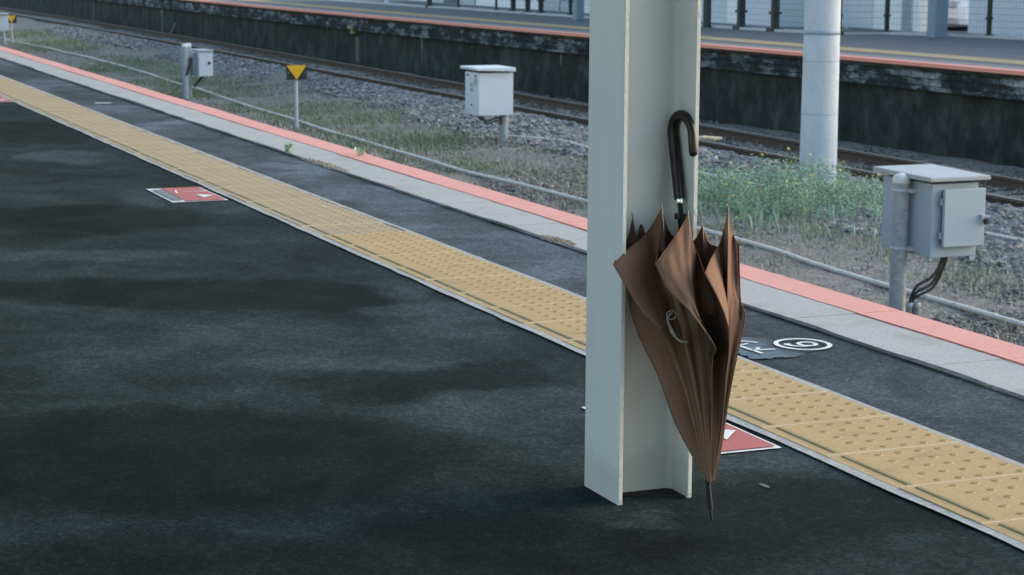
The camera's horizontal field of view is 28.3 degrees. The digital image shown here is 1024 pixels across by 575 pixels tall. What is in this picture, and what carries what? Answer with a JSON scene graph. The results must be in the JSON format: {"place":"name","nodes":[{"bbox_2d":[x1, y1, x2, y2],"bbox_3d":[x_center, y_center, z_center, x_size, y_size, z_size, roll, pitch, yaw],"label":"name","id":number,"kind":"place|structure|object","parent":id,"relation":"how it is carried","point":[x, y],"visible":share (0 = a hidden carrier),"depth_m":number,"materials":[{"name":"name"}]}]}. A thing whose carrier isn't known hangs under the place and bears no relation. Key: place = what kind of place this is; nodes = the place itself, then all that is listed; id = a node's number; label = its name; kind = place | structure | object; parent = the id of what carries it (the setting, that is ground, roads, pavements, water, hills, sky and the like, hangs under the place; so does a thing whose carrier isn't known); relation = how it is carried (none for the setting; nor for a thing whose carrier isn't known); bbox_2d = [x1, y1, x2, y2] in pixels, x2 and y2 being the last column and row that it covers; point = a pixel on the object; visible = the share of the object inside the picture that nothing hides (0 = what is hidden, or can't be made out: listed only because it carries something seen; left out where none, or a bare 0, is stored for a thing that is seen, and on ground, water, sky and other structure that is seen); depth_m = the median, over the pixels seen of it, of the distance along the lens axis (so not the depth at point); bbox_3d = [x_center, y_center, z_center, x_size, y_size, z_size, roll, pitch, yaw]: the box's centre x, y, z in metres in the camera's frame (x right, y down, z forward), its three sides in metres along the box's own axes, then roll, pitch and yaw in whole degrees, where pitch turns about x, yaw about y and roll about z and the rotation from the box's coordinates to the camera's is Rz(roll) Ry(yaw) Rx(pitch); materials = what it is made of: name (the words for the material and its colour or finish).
{"place":"outdoors","nodes":[
{"label":"outdoors","id":0,"kind":"place"},
{"bbox_2d":[0,7,1023,344],"bbox_3d":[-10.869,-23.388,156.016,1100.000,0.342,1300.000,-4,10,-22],"label":"ground","id":1,"kind":"structure","parent":0,"point":[826,279],"depth_m":22.10,"materials":[{"name":"grey gravel"}]},
{"bbox_2d":[0,13,9,43],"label":"signal box","id":2,"kind":"object","parent":1,"relation":"on","point":[4,26],"visible":0.94,"depth_m":52.20,"materials":[{"name":"paint"}]},
{"bbox_2d":[8,15,16,42],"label":"marker sign","id":3,"kind":"object","parent":1,"relation":"on","point":[12,19],"visible":0.94,"depth_m":52.66,"materials":[{"name":"yellow metal"}]},
{"bbox_2d":[181,43,213,98],"bbox_3d":[-5.369,-3.643,34.055,0.542,0.925,1.083,-4,10,-22],"label":"signal box","id":4,"kind":"object","parent":1,"relation":"on","point":[197,62],"visible":1,"depth_m":33.66,"materials":[{"name":"metal"}]},
{"bbox_2d":[286,65,306,129],"bbox_3d":[-2.977,-2.625,28.079,0.292,0.892,0.070,-3,10,-21],"label":"marker sign","id":5,"kind":"object","parent":1,"relation":"on","point":[295,73],"visible":0.97,"depth_m":28.02,"materials":[{"name":"yellow metal"}]},
{"bbox_2d":[460,65,515,143],"bbox_3d":[-0.313,-2.341,26.138,0.530,0.992,0.610,-4,10,-22],"label":"signal box","id":6,"kind":"object","parent":1,"relation":"on","point":[488,90],"visible":1,"depth_m":25.91,"materials":[{"name":"paint"}]},
{"bbox_2d":[0,0,1023,167],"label":"platform wall","id":7,"kind":"structure","parent":1,"relation":"on","point":[976,115],"depth_m":29.15,"materials":[{"name":"concrete"}]},
{"bbox_2d":[347,25,356,33],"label":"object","id":8,"kind":"object","parent":7,"relation":"attached to","point":[352,30],"depth_m":41.85,"materials":[{"name":"green plant"}]},
{"bbox_2d":[186,0,1023,75],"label":"platform edge","id":9,"kind":"object","parent":7,"relation":"on","point":[901,62],"depth_m":28.72,"materials":[{"name":"red paint"}]},
{"bbox_2d":[226,0,1023,66],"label":"platform deck","id":10,"kind":"structure","parent":7,"relation":"on","point":[1010,49],"depth_m":32.02,"materials":[{"name":"concrete"}]},
{"bbox_2d":[559,0,566,13],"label":"standpipe","id":11,"kind":"object","parent":10,"relation":"on","point":[560,5],"visible":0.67,"depth_m":41.75,"materials":[{"name":"metal"}]},
{"bbox_2d":[572,0,585,19],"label":"platform column","id":12,"kind":"structure","parent":10,"relation":"on","point":[578,9],"depth_m":38.83,"materials":[{"name":"blue metal"}]},
{"bbox_2d":[241,0,1023,64],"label":"tactile paving","id":13,"kind":"structure","parent":10,"relation":"on","point":[785,43],"depth_m":30.44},
{"bbox_2d":[326,0,1023,39],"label":"kerb","id":14,"kind":"structure","parent":10,"relation":"on","point":[775,30],"depth_m":34.58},
{"bbox_2d":[703,0,711,27],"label":"post","id":15,"kind":"object","parent":10,"relation":"on","point":[706,13],"visible":0.8,"depth_m":35.38,"materials":[{"name":"grey metal"}]},
{"bbox_2d":[424,0,1023,35],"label":"fence","id":16,"kind":"object","parent":10,"relation":"on","point":[742,11],"visible":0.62,"depth_m":33.74,"materials":[{"name":"silver metal"}]},
{"bbox_2d":[901,0,913,31],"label":"post","id":17,"kind":"object","parent":10,"relation":"on","point":[907,6],"visible":0.78,"depth_m":33.03,"materials":[{"name":"metal"}]},
{"bbox_2d":[925,0,948,37],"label":"platform column","id":18,"kind":"structure","parent":10,"relation":"on","point":[937,20],"depth_m":31.52,"materials":[{"name":"blue metal"}]},
{"bbox_2d":[968,0,1023,36],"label":"site hoarding","id":19,"kind":"object","parent":10,"relation":"on","point":[1003,27],"depth_m":32.58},
{"bbox_2d":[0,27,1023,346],"bbox_3d":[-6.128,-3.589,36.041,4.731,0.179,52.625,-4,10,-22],"label":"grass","id":20,"kind":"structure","parent":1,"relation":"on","point":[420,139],"depth_m":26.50,"materials":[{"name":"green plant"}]},
{"bbox_2d":[0,7,1023,190],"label":"rail","id":21,"kind":"object","parent":1,"relation":"on","point":[995,180],"visible":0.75,"depth_m":31.28,"materials":[{"name":"metal"}]},
{"bbox_2d":[0,12,1023,206],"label":"rail","id":22,"kind":"object","parent":1,"relation":"on","point":[1002,200],"visible":0.4,"depth_m":29.61,"materials":[{"name":"metal"}]},
{"bbox_2d":[0,37,1023,327],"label":"cable conduit","id":23,"kind":"object","parent":1,"relation":"on","point":[886,285],"visible":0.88,"depth_m":17.76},
{"bbox_2d":[44,25,1023,276],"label":"ballast","id":24,"kind":"structure","parent":1,"relation":"on","point":[373,93],"depth_m":27.70,"materials":[{"name":"gravel"}]},
{"bbox_2d":[93,27,1023,199],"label":"rusty ballast","id":25,"kind":"structure","parent":1,"relation":"on","point":[880,151],"depth_m":26.21,"materials":[{"name":"brown gravel"}]},
{"bbox_2d":[777,145,784,150],"bbox_3d":[2.861,-1.595,24.611,2.000,0.220,0.220,-4,10,-22],"label":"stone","id":26,"kind":"object","parent":25,"relation":"on","point":[781,148],"visible":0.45,"depth_m":24.75,"materials":[{"name":"grey stone"}]},
{"bbox_2d":[699,136,721,139],"bbox_3d":[2.415,-1.829,24.879,0.260,0.030,0.180,8,12,38],"label":"board","id":27,"kind":"object","parent":1,"relation":"on","point":[710,138],"visible":0.8,"depth_m":24.81,"materials":[{"name":"white"}]},
{"bbox_2d":[508,135,1023,240],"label":"cable conduit","id":28,"kind":"object","parent":1,"relation":"on","point":[989,233],"visible":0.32,"depth_m":21.26,"materials":[{"name":"grey metal"}]},
{"bbox_2d":[697,147,882,221],"bbox_3d":[2.576,-1.065,19.768,2.094,0.570,3.703,-4,10,-22],"label":"weed clump","id":29,"kind":"object","parent":1,"relation":"on","point":[785,191],"visible":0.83,"depth_m":19.26,"materials":[{"name":"green plant"}]},
{"bbox_2d":[799,0,840,193],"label":"utility pole","id":30,"kind":"object","parent":1,"relation":"on","point":[820,92],"visible":0.91,"depth_m":19.99,"materials":[{"name":"concrete"}]},
{"bbox_2d":[873,164,990,315],"bbox_3d":[2.601,-0.183,12.819,0.511,1.112,0.692,-4,10,-22],"label":"signal box","id":31,"kind":"object","parent":1,"relation":"on","point":[930,212],"visible":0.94,"depth_m":12.61,"materials":[{"name":"grey paint"}]},
{"bbox_2d":[939,188,989,247],"bbox_3d":[2.784,-0.430,12.525,0.331,0.357,0.091,-4,10,-22],"label":"door","id":32,"kind":"structure","parent":31,"relation":"in","point":[963,217],"depth_m":12.52,"materials":[{"name":"grey paint"}]},
{"bbox_2d":[697,168,882,238],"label":"weed grass","id":33,"kind":"structure","parent":0,"point":[743,216],"depth_m":18.72,"materials":[{"name":"green plant"}]},
{"bbox_2d":[948,0,968,25],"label":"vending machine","id":34,"kind":"object","parent":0,"point":[964,8],"visible":0.12,"depth_m":34.24,"materials":[{"name":"white paint"}]},
{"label":"platform base","id":35,"kind":"structure","parent":0,"visible":0},
{"bbox_2d":[0,96,1023,574],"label":"platform deck","id":36,"kind":"structure","parent":35,"relation":"on","point":[228,386],"depth_m":4.88,"materials":[{"name":"asphalt"}]},
{"bbox_2d":[0,97,12,101],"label":"floor sign","id":37,"kind":"object","parent":36,"relation":"on","point":[3,99],"visible":1,"depth_m":15.43,"materials":[{"name":"red paint"}]},
{"bbox_2d":[147,187,227,201],"bbox_3d":[-1.536,-0.442,9.597,0.262,0.005,0.560,-4,10,-22],"label":"floor sign","id":38,"kind":"object","parent":36,"relation":"on","point":[185,194],"visible":1,"depth_m":9.57,"materials":[{"name":"red paint"}]},
{"bbox_2d":[0,75,1023,549],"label":"tactile paving","id":39,"kind":"structure","parent":36,"relation":"on","point":[966,483],"depth_m":6.11,"materials":[{"name":"tile"}]},
{"bbox_2d":[0,59,1023,463],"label":"platform margin","id":40,"kind":"object","parent":36,"relation":"on","point":[964,409],"depth_m":7.44,"materials":[{"name":"concrete"}]},
{"bbox_2d":[0,57,1023,397],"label":"asphalt lip","id":41,"kind":"object","parent":40,"relation":"on","point":[582,251],"visible":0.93,"depth_m":7.92,"materials":[{"name":"grey asphalt"}]},
{"bbox_2d":[738,337,831,358],"bbox_3d":[0.774,0.169,5.980,0.330,0.004,0.336,-4,10,-22],"label":"platform number sign","id":42,"kind":"object","parent":40,"relation":"on","point":[752,348],"visible":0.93,"depth_m":5.92,"materials":[{"name":"white paint"}]},
{"bbox_2d":[584,0,701,504],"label":"steel column","id":43,"kind":"structure","parent":36,"relation":"on","point":[644,70],"depth_m":4.25,"materials":[{"name":"metal"}]},
{"bbox_2d":[613,110,744,518],"bbox_3d":[0.342,0.050,4.208,0.273,0.821,0.210,6,11,29],"label":"umbrella","id":44,"kind":"object","parent":36,"relation":"on","point":[687,310],"visible":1,"depth_m":4.18,"materials":[{"name":"brown fabric"}]},
{"bbox_2d":[582,407,781,453],"bbox_3d":[0.403,0.336,4.956,0.262,0.005,0.560,-4,10,-22],"label":"floor sign","id":45,"kind":"object","parent":36,"relation":"on","point":[735,439],"visible":0.08,"depth_m":4.79,"materials":[{"name":"red paint"}]},
{"bbox_2d":[0,46,1023,394],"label":"platform edge","id":46,"kind":"object","parent":35,"relation":"on","point":[978,356],"visible":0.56,"depth_m":8.29,"materials":[{"name":"concrete"}]},
{"bbox_2d":[283,142,292,152],"bbox_3d":[-1.269,-0.788,11.566,0.058,0.082,0.065,-4,10,-22],"label":"weed","id":47,"kind":"object","parent":46,"relation":"on","point":[288,147],"visible":0.99,"depth_m":11.56,"materials":[{"name":"green plant"}]},
{"bbox_2d":[299,156,348,171],"bbox_3d":[-1.018,-0.670,10.973,0.113,0.008,0.835,-4,10,-22],"label":"dirt patch","id":48,"kind":"object","parent":46,"relation":"on","point":[327,164],"visible":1,"depth_m":10.94,"materials":[{"name":"brown soil"}]},
{"bbox_2d":[354,147,370,155],"bbox_3d":[-0.847,-0.765,11.456,0.111,0.065,0.074,-8,12,-39],"label":"weed","id":49,"kind":"object","parent":46,"relation":"on","point":[359,151],"visible":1,"depth_m":11.45,"materials":[{"name":"green plant"}]},
{"bbox_2d":[538,235,575,244],"bbox_3d":[0.180,-0.192,8.124,0.095,0.009,0.315,-4,10,-22],"label":"dirt patch","id":50,"kind":"object","parent":46,"relation":"on","point":[562,240],"visible":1,"depth_m":8.11,"materials":[{"name":"beige soil"}]},
{"label":"lot ground","id":51,"kind":"structure","parent":0,"visible":0},
{"bbox_2d":[409,0,475,4],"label":"building","id":52,"kind":"structure","parent":51,"relation":"on","point":[461,2],"depth_m":50.35,"materials":[{"name":"white"}]},
{"bbox_2d":[443,0,456,3],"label":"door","id":53,"kind":"structure","parent":52,"relation":"in","point":[445,1],"depth_m":50.42,"materials":[{"name":"white"}]},
{"bbox_2d":[475,0,589,13],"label":"building","id":54,"kind":"structure","parent":51,"relation":"on","point":[554,4],"depth_m":45.53,"materials":[{"name":"white"}]},
{"bbox_2d":[701,0,804,26],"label":"building","id":55,"kind":"structure","parent":51,"relation":"on","point":[794,8],"depth_m":36.19,"materials":[{"name":"white"}]},
{"bbox_2d":[727,0,736,23],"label":"door","id":56,"kind":"structure","parent":55,"relation":"in","point":[733,19],"depth_m":37.08,"materials":[{"name":"white"}]},
{"bbox_2d":[842,0,927,31],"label":"building","id":57,"kind":"structure","parent":51,"relation":"on","point":[876,20],"depth_m":34.89,"materials":[{"name":"white"}]}
]}

